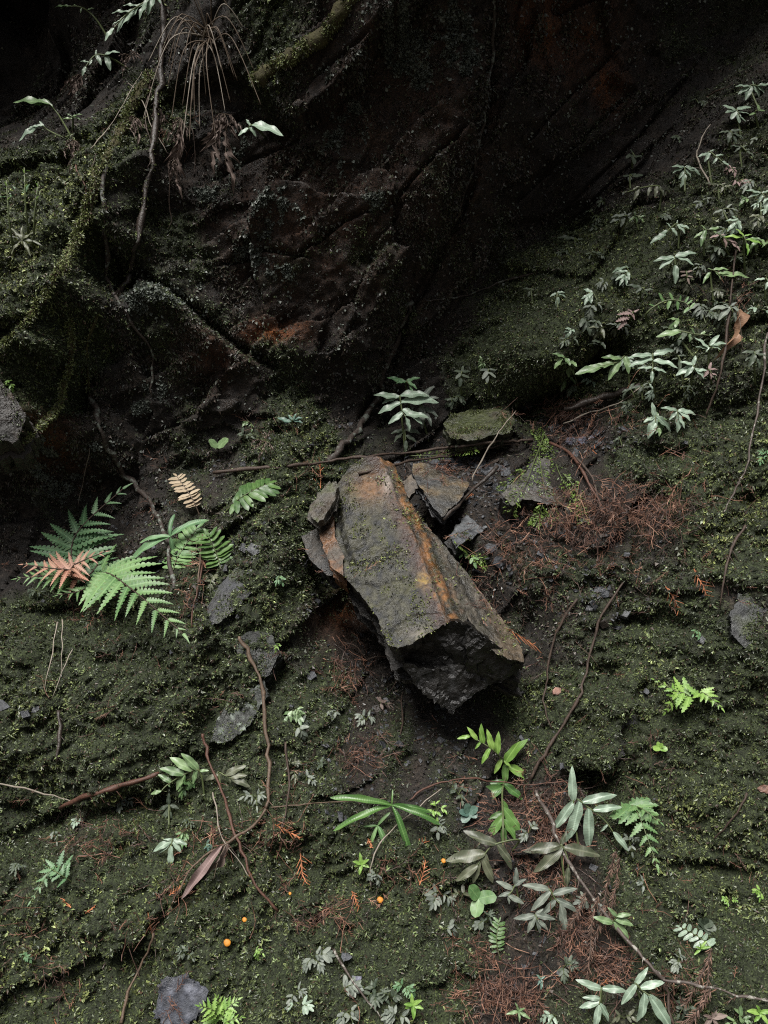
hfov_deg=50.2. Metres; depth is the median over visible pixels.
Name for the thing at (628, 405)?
slope sprig
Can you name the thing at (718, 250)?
slope sprig
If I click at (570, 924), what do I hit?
cedar foxtail
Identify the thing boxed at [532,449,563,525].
spike moss
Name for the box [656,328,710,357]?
seedling
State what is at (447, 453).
spike moss
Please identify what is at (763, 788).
bark scrap
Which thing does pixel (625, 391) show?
slope sprig
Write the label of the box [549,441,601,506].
root
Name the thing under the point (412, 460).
stick
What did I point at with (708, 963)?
cedar foxtail
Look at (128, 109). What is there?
root
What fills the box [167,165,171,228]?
twig
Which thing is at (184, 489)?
dead fern
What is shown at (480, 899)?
seedling
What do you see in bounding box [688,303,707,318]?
slope sprig
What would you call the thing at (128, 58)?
dead fern
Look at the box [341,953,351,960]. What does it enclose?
slate chip
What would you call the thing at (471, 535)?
slate rock
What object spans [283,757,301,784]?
leaf sprig
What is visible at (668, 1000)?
branch
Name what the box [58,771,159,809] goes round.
root
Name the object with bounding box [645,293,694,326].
pinnate fern
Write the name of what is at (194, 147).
twig
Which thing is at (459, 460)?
slate chip
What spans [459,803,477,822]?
seedling
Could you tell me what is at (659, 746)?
seedling
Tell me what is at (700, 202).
leaf sprig
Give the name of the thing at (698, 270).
slope sprig
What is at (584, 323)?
slope sprig
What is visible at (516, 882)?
plant
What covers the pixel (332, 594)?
moss carpet
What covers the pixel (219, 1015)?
lacy fern
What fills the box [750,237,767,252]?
slope sprig
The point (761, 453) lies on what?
leaf sprig
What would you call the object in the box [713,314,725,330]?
slope sprig
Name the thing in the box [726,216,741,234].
slope sprig
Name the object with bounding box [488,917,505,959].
ladder fern
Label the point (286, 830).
cypress spray
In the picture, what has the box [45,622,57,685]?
twig
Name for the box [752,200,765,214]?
slope sprig
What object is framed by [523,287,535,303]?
pinnate fern
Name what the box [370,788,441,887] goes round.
twig
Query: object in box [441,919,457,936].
leaf sprig
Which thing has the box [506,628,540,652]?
cypress spray
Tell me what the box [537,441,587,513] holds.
spike moss
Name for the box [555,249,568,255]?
leaf sprig
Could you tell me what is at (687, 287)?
slope sprig
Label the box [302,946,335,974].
leaf sprig
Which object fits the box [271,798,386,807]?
twig
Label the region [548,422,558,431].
slate chip
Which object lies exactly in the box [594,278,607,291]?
slope sprig
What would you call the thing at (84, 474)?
twig
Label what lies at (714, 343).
seedling
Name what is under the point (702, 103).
leaf sprig
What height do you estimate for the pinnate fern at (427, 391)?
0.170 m
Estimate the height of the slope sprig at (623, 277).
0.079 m
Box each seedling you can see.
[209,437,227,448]
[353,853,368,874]
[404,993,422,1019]
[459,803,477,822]
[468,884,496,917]
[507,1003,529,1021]
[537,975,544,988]
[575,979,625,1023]
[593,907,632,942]
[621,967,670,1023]
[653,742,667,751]
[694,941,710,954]
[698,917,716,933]
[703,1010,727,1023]
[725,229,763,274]
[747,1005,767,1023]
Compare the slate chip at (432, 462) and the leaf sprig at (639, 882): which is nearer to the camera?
the leaf sprig at (639, 882)
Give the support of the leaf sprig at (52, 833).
on the earth bank
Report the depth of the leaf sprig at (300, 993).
1.62 m
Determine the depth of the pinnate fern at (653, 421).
2.11 m
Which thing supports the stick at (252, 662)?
on the earth bank
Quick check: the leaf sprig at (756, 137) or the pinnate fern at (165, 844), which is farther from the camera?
the leaf sprig at (756, 137)
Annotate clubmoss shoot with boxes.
[5,180,14,255]
[21,166,29,242]
[31,180,38,249]
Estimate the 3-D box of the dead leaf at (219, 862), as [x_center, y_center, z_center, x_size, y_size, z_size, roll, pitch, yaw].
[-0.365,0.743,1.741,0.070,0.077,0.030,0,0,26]
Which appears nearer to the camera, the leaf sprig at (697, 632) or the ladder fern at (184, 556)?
the leaf sprig at (697, 632)
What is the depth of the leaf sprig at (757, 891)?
1.71 m
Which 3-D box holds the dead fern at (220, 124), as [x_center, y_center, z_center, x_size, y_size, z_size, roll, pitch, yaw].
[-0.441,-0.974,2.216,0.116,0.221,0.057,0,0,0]
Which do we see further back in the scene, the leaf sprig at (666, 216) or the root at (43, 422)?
the leaf sprig at (666, 216)
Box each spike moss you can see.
[409,447,478,460]
[454,541,486,569]
[496,469,526,493]
[503,435,547,518]
[527,505,547,528]
[530,427,553,451]
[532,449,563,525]
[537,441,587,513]
[561,473,588,524]
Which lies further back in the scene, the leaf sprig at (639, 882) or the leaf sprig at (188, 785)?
the leaf sprig at (188, 785)
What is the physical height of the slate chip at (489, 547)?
0.030 m
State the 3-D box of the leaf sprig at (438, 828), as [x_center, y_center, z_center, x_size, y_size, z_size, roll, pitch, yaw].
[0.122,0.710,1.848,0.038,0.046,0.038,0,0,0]
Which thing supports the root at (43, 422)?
attached to the rock face at (22, 38)
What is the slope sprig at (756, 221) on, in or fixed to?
on the earth bank
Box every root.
[0,263,63,349]
[22,317,77,445]
[50,710,64,761]
[57,69,155,277]
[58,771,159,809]
[84,275,134,392]
[87,382,175,593]
[99,129,115,291]
[110,0,167,294]
[114,295,154,396]
[248,0,357,87]
[325,299,414,464]
[424,272,538,301]
[454,1,498,221]
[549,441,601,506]
[575,457,608,511]
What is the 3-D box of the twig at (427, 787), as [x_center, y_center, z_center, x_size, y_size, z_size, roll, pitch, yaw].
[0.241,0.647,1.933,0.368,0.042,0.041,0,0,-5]
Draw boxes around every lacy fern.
[27,850,72,906]
[195,993,245,1023]
[609,797,663,872]
[651,676,724,715]
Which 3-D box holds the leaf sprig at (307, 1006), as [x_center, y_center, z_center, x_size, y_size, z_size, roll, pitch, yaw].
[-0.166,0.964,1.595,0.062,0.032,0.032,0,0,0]
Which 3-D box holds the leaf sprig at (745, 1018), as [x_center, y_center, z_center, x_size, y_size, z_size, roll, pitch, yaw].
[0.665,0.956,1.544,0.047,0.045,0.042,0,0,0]
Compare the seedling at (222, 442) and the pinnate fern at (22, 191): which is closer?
the pinnate fern at (22, 191)
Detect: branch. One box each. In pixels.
[534,790,664,980]
[661,980,674,1023]
[663,979,767,1001]
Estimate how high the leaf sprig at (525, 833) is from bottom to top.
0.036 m
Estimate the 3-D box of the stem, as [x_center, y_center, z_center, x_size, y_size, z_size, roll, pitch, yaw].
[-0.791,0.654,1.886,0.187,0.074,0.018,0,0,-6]
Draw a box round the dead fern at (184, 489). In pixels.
[168,473,201,514]
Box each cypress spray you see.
[275,823,300,837]
[296,853,310,885]
[313,457,323,487]
[351,891,358,910]
[416,857,429,884]
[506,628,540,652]
[665,586,683,614]
[694,569,713,596]
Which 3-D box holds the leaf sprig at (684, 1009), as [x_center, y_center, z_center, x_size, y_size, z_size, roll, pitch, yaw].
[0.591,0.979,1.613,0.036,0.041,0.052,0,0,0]
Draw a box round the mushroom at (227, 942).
[224,939,230,946]
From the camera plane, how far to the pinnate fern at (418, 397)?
2.48 m
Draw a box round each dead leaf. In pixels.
[181,846,221,898]
[205,843,228,876]
[715,309,749,359]
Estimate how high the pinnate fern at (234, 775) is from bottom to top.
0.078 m
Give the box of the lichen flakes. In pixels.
[1,0,766,560]
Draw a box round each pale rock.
[209,679,270,748]
[235,631,283,686]
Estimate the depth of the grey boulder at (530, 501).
2.16 m
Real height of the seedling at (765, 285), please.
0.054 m
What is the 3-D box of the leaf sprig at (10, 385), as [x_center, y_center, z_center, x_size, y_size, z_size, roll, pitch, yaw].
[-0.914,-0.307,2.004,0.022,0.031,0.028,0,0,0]
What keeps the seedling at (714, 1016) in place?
on the earth bank
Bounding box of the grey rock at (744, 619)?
[726,591,767,648]
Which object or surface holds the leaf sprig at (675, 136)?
on the earth bank
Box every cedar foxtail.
[565,892,586,928]
[583,896,600,990]
[590,851,618,967]
[604,857,621,927]
[677,988,710,1023]
[681,948,712,1008]
[687,959,712,1023]
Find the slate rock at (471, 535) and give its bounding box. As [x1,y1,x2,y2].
[444,513,486,559]
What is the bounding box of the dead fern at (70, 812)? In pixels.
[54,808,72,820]
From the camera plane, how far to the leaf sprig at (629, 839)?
1.84 m
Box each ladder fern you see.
[162,523,207,569]
[195,527,233,567]
[225,478,280,513]
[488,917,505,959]
[673,923,715,953]
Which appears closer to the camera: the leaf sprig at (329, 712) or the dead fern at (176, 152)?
the leaf sprig at (329, 712)
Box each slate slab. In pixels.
[206,567,252,630]
[412,463,469,524]
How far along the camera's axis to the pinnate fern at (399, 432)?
2.51 m
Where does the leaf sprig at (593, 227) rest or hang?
on the rock face at (22, 38)
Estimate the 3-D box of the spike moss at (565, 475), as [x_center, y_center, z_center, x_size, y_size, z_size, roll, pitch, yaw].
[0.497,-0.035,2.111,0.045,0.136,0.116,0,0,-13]
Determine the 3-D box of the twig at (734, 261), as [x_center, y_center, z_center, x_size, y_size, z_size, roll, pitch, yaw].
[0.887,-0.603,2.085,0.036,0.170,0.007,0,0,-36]
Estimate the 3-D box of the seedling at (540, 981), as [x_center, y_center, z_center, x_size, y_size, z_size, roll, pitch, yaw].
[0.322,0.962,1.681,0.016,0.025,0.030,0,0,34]
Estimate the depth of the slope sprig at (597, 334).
2.18 m
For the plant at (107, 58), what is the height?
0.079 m
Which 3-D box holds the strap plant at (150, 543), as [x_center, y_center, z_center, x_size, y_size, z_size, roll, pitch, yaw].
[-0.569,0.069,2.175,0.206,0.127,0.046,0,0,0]
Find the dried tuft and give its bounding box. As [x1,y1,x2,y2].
[142,0,260,140]
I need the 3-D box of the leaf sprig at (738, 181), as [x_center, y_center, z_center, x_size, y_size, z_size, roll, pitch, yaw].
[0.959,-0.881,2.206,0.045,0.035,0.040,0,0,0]
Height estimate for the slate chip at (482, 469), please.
0.047 m
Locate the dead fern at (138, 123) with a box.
[128,115,146,144]
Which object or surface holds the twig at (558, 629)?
on the earth bank
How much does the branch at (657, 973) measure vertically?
0.292 m
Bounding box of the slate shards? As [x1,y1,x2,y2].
[292,419,632,628]
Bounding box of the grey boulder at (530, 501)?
[498,457,588,527]
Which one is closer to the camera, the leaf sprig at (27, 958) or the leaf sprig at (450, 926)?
the leaf sprig at (27, 958)
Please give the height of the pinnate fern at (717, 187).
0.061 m
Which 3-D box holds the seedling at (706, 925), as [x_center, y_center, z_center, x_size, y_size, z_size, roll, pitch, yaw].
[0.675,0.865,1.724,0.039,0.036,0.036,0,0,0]
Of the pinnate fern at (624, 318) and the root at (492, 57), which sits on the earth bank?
the pinnate fern at (624, 318)
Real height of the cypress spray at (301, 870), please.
0.056 m
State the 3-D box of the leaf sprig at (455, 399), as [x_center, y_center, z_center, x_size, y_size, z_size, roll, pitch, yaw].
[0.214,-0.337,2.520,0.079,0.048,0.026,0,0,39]
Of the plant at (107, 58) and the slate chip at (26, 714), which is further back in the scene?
the plant at (107, 58)
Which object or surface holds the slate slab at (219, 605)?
on the earth bank
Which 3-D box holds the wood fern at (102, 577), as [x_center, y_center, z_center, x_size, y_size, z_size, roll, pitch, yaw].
[-0.670,0.109,2.118,0.629,0.381,0.282,0,0,25]
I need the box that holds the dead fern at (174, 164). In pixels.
[166,158,181,197]
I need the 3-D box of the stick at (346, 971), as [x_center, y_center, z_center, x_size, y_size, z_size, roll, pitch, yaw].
[-0.053,0.936,1.622,0.118,0.110,0.012,0,0,33]
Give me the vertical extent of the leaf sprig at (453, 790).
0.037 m
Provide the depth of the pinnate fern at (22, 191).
2.20 m
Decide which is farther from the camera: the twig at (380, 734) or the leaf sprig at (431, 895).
the twig at (380, 734)
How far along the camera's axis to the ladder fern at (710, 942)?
1.70 m
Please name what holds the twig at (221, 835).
on the earth bank
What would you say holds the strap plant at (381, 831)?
on the earth bank
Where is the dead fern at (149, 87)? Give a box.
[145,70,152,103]
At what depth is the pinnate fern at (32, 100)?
2.38 m
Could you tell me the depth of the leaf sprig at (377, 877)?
1.76 m
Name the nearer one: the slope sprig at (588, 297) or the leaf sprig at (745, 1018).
the leaf sprig at (745, 1018)
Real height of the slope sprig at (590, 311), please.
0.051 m
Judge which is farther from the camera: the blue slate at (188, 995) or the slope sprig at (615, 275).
the slope sprig at (615, 275)
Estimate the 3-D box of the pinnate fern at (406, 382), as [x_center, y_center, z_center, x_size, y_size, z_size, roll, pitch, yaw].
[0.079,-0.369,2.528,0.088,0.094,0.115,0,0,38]
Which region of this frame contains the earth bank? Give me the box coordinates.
[0,14,767,1023]
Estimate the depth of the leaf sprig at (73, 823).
1.89 m
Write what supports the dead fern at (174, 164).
attached to the rock face at (22, 38)
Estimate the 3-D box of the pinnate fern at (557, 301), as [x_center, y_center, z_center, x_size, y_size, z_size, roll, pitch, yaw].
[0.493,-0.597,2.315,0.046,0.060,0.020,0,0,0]
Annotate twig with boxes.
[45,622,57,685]
[52,649,72,697]
[61,619,62,674]
[75,165,86,210]
[78,449,89,503]
[90,72,141,148]
[128,83,167,153]
[145,96,150,167]
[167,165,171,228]
[191,128,195,178]
[191,544,202,626]
[197,534,202,598]
[212,792,250,878]
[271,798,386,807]
[280,742,290,830]
[344,643,396,696]
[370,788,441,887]
[377,729,406,771]
[399,694,403,755]
[410,777,564,799]
[471,411,515,480]
[542,598,577,728]
[563,387,639,423]
[696,124,712,185]
[705,310,730,415]
[707,83,732,96]
[714,793,747,839]
[719,525,746,607]
[729,243,736,305]
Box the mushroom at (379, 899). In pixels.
[377,896,382,902]
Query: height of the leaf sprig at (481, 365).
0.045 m
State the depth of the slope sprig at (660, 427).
2.11 m
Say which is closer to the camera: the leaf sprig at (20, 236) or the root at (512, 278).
the leaf sprig at (20, 236)
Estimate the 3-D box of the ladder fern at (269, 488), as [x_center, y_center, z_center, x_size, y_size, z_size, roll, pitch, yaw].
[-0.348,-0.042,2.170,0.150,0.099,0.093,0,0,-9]
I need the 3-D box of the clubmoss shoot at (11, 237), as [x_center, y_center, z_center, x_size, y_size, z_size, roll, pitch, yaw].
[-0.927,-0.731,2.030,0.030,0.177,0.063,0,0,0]
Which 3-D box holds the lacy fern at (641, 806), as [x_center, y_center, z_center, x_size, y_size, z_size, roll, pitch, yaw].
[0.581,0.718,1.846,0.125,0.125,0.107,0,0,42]
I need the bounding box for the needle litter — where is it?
[0,111,766,1023]
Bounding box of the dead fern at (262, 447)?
[251,430,273,460]
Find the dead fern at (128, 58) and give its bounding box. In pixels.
[118,50,141,75]
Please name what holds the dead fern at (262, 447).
on the earth bank
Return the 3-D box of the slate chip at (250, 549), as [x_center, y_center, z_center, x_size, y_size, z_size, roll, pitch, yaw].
[-0.331,0.098,2.087,0.039,0.036,0.016,0,0,15]
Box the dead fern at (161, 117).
[150,108,166,127]
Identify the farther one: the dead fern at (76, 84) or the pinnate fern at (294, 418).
the dead fern at (76, 84)
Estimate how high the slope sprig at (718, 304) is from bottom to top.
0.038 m
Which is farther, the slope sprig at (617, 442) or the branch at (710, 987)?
the slope sprig at (617, 442)
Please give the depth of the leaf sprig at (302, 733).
1.92 m
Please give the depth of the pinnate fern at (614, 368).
2.22 m
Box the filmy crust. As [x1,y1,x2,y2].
[0,0,767,1023]
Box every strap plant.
[131,514,208,560]
[330,790,439,846]
[364,812,389,843]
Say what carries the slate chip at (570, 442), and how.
on the earth bank
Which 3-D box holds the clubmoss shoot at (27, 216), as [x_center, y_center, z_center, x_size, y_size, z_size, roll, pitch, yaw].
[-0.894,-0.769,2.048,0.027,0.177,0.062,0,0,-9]
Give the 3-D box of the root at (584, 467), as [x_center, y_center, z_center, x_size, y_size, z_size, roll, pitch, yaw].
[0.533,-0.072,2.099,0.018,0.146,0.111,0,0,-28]
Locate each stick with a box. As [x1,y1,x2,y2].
[119,932,154,1023]
[174,808,266,897]
[201,733,278,911]
[213,438,532,473]
[238,636,274,808]
[333,949,381,1020]
[358,443,519,474]
[442,465,498,521]
[529,579,625,780]
[564,383,639,410]
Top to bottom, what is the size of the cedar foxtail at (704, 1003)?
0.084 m
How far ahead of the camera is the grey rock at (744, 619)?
1.83 m
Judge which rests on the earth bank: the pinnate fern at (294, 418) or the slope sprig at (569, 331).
the slope sprig at (569, 331)
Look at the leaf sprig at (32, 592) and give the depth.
2.16 m
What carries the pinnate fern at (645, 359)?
on the earth bank
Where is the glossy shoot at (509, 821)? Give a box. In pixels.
[457,724,527,845]
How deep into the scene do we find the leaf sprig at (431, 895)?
1.78 m
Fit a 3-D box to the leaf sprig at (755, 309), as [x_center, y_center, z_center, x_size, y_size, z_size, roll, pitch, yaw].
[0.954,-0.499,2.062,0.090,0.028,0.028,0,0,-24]
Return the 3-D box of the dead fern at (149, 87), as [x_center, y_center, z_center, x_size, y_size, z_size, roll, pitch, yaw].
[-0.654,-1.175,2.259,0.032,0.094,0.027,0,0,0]
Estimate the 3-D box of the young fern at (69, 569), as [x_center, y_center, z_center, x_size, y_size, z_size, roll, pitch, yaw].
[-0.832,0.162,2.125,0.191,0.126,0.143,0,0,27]
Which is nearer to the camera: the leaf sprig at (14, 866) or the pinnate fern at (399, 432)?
the leaf sprig at (14, 866)
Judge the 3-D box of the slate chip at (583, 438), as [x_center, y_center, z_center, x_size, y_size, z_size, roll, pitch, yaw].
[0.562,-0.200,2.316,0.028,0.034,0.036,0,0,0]
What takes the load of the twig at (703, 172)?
on the earth bank
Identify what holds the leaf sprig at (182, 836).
on the earth bank
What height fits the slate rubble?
2.798 m
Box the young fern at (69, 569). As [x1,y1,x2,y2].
[18,550,107,596]
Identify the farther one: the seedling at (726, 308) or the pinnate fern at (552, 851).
the seedling at (726, 308)
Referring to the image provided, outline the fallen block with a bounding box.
[301,456,524,714]
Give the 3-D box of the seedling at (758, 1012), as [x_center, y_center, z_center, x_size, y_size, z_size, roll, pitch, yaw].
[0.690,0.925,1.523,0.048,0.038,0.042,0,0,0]
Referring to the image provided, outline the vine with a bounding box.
[723,332,767,512]
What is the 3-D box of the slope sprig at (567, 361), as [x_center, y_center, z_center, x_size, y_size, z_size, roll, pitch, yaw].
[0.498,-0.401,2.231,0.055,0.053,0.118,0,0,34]
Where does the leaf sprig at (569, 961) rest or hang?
on the earth bank
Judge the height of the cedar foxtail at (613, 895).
0.123 m
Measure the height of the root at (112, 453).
0.574 m
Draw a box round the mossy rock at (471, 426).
[443,408,514,453]
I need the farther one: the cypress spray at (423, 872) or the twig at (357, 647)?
the twig at (357, 647)
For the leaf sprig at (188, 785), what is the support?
on the earth bank
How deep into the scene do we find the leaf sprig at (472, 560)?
2.17 m
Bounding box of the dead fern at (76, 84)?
[60,74,85,98]
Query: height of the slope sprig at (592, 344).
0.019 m
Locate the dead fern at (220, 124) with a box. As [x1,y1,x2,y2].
[200,113,241,194]
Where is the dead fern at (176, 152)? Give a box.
[164,117,188,178]
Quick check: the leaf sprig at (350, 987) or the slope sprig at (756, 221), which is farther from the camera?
the slope sprig at (756, 221)
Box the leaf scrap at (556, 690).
[552,687,560,694]
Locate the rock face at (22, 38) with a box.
[0,0,767,569]
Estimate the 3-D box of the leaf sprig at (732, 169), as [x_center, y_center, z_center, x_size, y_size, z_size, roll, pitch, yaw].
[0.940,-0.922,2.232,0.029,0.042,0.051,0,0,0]
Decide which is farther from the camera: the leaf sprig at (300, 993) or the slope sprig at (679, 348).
the slope sprig at (679, 348)
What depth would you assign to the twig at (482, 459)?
2.34 m
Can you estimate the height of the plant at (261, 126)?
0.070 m
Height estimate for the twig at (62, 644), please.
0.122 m
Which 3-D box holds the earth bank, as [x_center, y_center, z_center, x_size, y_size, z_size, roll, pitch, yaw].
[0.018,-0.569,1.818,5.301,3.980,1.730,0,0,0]
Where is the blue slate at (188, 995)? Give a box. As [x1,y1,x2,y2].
[153,972,210,1023]
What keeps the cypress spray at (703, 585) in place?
on the earth bank
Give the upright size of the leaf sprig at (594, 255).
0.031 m
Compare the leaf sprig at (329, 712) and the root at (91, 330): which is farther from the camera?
the root at (91, 330)
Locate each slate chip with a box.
[0,699,10,710]
[20,710,30,719]
[31,706,39,712]
[239,543,246,553]
[246,543,259,555]
[307,669,316,679]
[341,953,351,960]
[402,474,417,501]
[428,458,450,468]
[449,458,463,469]
[474,462,484,472]
[484,543,496,553]
[492,556,502,569]
[500,467,510,476]
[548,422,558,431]
[566,437,574,444]
[578,437,586,443]
[600,589,609,597]
[619,609,630,618]
[642,688,649,696]
[697,636,705,644]
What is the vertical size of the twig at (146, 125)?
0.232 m
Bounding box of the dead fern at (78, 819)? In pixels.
[69,812,83,828]
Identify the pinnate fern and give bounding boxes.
[0,184,29,204]
[13,96,70,135]
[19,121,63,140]
[57,4,114,48]
[64,114,80,129]
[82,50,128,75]
[105,0,163,40]
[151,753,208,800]
[153,838,186,863]
[158,793,178,825]
[206,765,249,796]
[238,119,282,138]
[278,413,301,435]
[375,390,438,456]
[387,376,419,409]
[391,428,420,451]
[419,386,438,441]
[445,830,519,882]
[455,366,469,395]
[480,368,495,396]
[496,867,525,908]
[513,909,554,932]
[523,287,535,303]
[523,831,599,886]
[523,883,577,932]
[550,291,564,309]
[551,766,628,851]
[557,235,582,269]
[559,373,583,391]
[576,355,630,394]
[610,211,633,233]
[616,309,638,332]
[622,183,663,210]
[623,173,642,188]
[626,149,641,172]
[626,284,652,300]
[628,348,676,398]
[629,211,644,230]
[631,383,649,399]
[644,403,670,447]
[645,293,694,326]
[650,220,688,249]
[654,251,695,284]
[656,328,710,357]
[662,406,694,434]
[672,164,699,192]
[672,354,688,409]
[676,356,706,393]
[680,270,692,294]
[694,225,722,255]
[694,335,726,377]
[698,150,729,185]
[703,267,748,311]
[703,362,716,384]
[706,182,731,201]
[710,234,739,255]
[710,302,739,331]
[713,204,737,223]
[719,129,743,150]
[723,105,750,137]
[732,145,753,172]
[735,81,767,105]
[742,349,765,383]
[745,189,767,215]
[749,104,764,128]
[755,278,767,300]
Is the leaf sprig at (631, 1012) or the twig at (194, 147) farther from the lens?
the twig at (194, 147)
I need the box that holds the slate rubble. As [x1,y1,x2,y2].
[2,398,748,1020]
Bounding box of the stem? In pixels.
[0,783,80,811]
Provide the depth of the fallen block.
1.99 m
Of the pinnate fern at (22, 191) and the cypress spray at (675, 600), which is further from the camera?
the pinnate fern at (22, 191)
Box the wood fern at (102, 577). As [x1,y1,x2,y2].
[12,483,189,643]
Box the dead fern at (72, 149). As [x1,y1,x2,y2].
[62,139,81,172]
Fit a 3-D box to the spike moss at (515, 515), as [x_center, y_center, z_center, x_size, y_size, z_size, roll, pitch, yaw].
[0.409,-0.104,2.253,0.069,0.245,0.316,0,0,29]
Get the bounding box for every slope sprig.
[552,353,576,376]
[560,336,578,348]
[565,327,575,338]
[567,378,595,397]
[579,316,594,334]
[581,288,596,304]
[583,302,602,319]
[588,320,600,333]
[588,343,597,351]
[589,326,604,339]
[593,339,605,352]
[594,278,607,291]
[606,323,629,336]
[610,270,628,286]
[613,265,632,285]
[614,436,622,445]
[617,355,633,370]
[620,401,631,413]
[622,383,634,398]
[645,383,654,401]
[655,412,666,435]
[668,317,683,329]
[670,344,682,353]
[674,330,687,346]
[679,278,693,293]
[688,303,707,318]
[692,310,718,323]
[693,263,705,277]
[702,307,714,320]
[707,245,726,263]
[710,287,725,300]
[711,300,727,311]
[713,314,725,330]
[715,226,727,240]
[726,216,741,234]
[738,196,750,208]
[740,179,756,193]
[749,214,764,228]
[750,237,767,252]
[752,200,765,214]
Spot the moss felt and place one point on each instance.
(260, 626)
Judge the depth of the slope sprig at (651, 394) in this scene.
2.18 m
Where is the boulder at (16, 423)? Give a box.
[0,380,41,474]
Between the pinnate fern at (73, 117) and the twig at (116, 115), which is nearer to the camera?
the twig at (116, 115)
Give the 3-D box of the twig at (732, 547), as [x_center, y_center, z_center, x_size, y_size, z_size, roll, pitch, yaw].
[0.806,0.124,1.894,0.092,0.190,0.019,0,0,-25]
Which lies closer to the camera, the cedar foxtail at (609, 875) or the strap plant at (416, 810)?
the cedar foxtail at (609, 875)
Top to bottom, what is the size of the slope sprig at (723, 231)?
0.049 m
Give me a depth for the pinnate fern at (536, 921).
1.73 m
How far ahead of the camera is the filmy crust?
2.27 m
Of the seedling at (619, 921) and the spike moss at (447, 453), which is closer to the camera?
the seedling at (619, 921)
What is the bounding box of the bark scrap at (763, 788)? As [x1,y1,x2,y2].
[757,785,767,793]
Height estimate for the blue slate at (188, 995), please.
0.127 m
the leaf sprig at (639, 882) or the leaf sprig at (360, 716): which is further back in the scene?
the leaf sprig at (360, 716)
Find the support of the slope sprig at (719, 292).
on the earth bank
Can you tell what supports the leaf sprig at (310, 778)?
on the earth bank
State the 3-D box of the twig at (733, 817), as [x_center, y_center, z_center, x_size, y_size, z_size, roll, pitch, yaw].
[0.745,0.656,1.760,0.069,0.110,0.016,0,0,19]
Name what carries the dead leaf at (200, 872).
on the stick at (252, 826)
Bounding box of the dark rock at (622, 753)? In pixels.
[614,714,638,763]
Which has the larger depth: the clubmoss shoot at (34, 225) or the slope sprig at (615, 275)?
the slope sprig at (615, 275)
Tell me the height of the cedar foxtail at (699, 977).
0.103 m
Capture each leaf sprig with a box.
[5,380,14,392]
[8,226,41,255]
[9,863,27,876]
[19,952,31,963]
[27,587,45,600]
[50,831,60,844]
[71,818,82,828]
[116,796,132,813]
[175,945,194,961]
[176,832,188,848]
[178,776,195,799]
[182,818,194,827]
[203,839,212,851]
[204,573,219,591]
[237,428,253,438]
[238,789,265,812]
[242,419,253,431]
[254,946,264,960]
[274,576,285,586]
[283,707,304,725]
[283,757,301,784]
[284,995,313,1014]
[286,981,307,1009]
[295,715,309,740]
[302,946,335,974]
[305,769,316,785]
[317,757,326,770]
[327,710,339,720]
[336,1005,358,1023]
[340,975,363,997]
[354,709,375,726]
[362,978,390,1011]
[366,870,381,887]
[377,697,393,708]
[378,988,401,1002]
[381,1005,409,1023]
[392,978,415,997]
[424,883,455,910]
[426,801,446,820]
[430,815,446,839]
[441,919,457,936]
[444,395,465,409]
[446,884,469,897]
[449,783,468,805]
[459,552,478,568]
[472,909,495,930]
[478,356,484,369]
[518,821,538,842]
[540,1011,557,1023]
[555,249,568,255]
[557,955,578,983]
[573,891,602,915]
[584,251,604,258]
[585,209,600,223]
[588,224,602,231]
[594,196,605,210]
[612,1009,636,1022]
[623,834,639,857]
[636,875,646,892]
[659,212,670,219]
[668,948,685,973]
[671,135,681,142]
[676,994,696,1019]
[681,385,694,400]
[690,98,705,105]
[691,629,700,639]
[694,195,711,208]
[721,896,737,908]
[724,165,736,177]
[726,256,742,263]
[726,1005,751,1023]
[731,179,748,190]
[747,307,767,317]
[750,133,761,143]
[752,885,763,901]
[757,449,767,464]
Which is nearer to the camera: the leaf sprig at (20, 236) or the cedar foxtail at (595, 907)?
the cedar foxtail at (595, 907)
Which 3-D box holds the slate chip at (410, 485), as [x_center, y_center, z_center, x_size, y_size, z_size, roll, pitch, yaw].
[0.070,-0.065,2.252,0.037,0.079,0.068,0,0,-11]
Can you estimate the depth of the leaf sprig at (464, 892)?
1.79 m
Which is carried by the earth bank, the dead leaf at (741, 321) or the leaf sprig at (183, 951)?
the leaf sprig at (183, 951)
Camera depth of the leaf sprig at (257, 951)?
1.69 m
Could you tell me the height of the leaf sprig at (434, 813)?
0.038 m
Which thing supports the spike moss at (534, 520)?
on the earth bank
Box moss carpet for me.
[0,0,767,1023]
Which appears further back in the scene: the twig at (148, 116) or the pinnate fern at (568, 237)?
the pinnate fern at (568, 237)
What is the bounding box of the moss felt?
[0,0,767,1023]

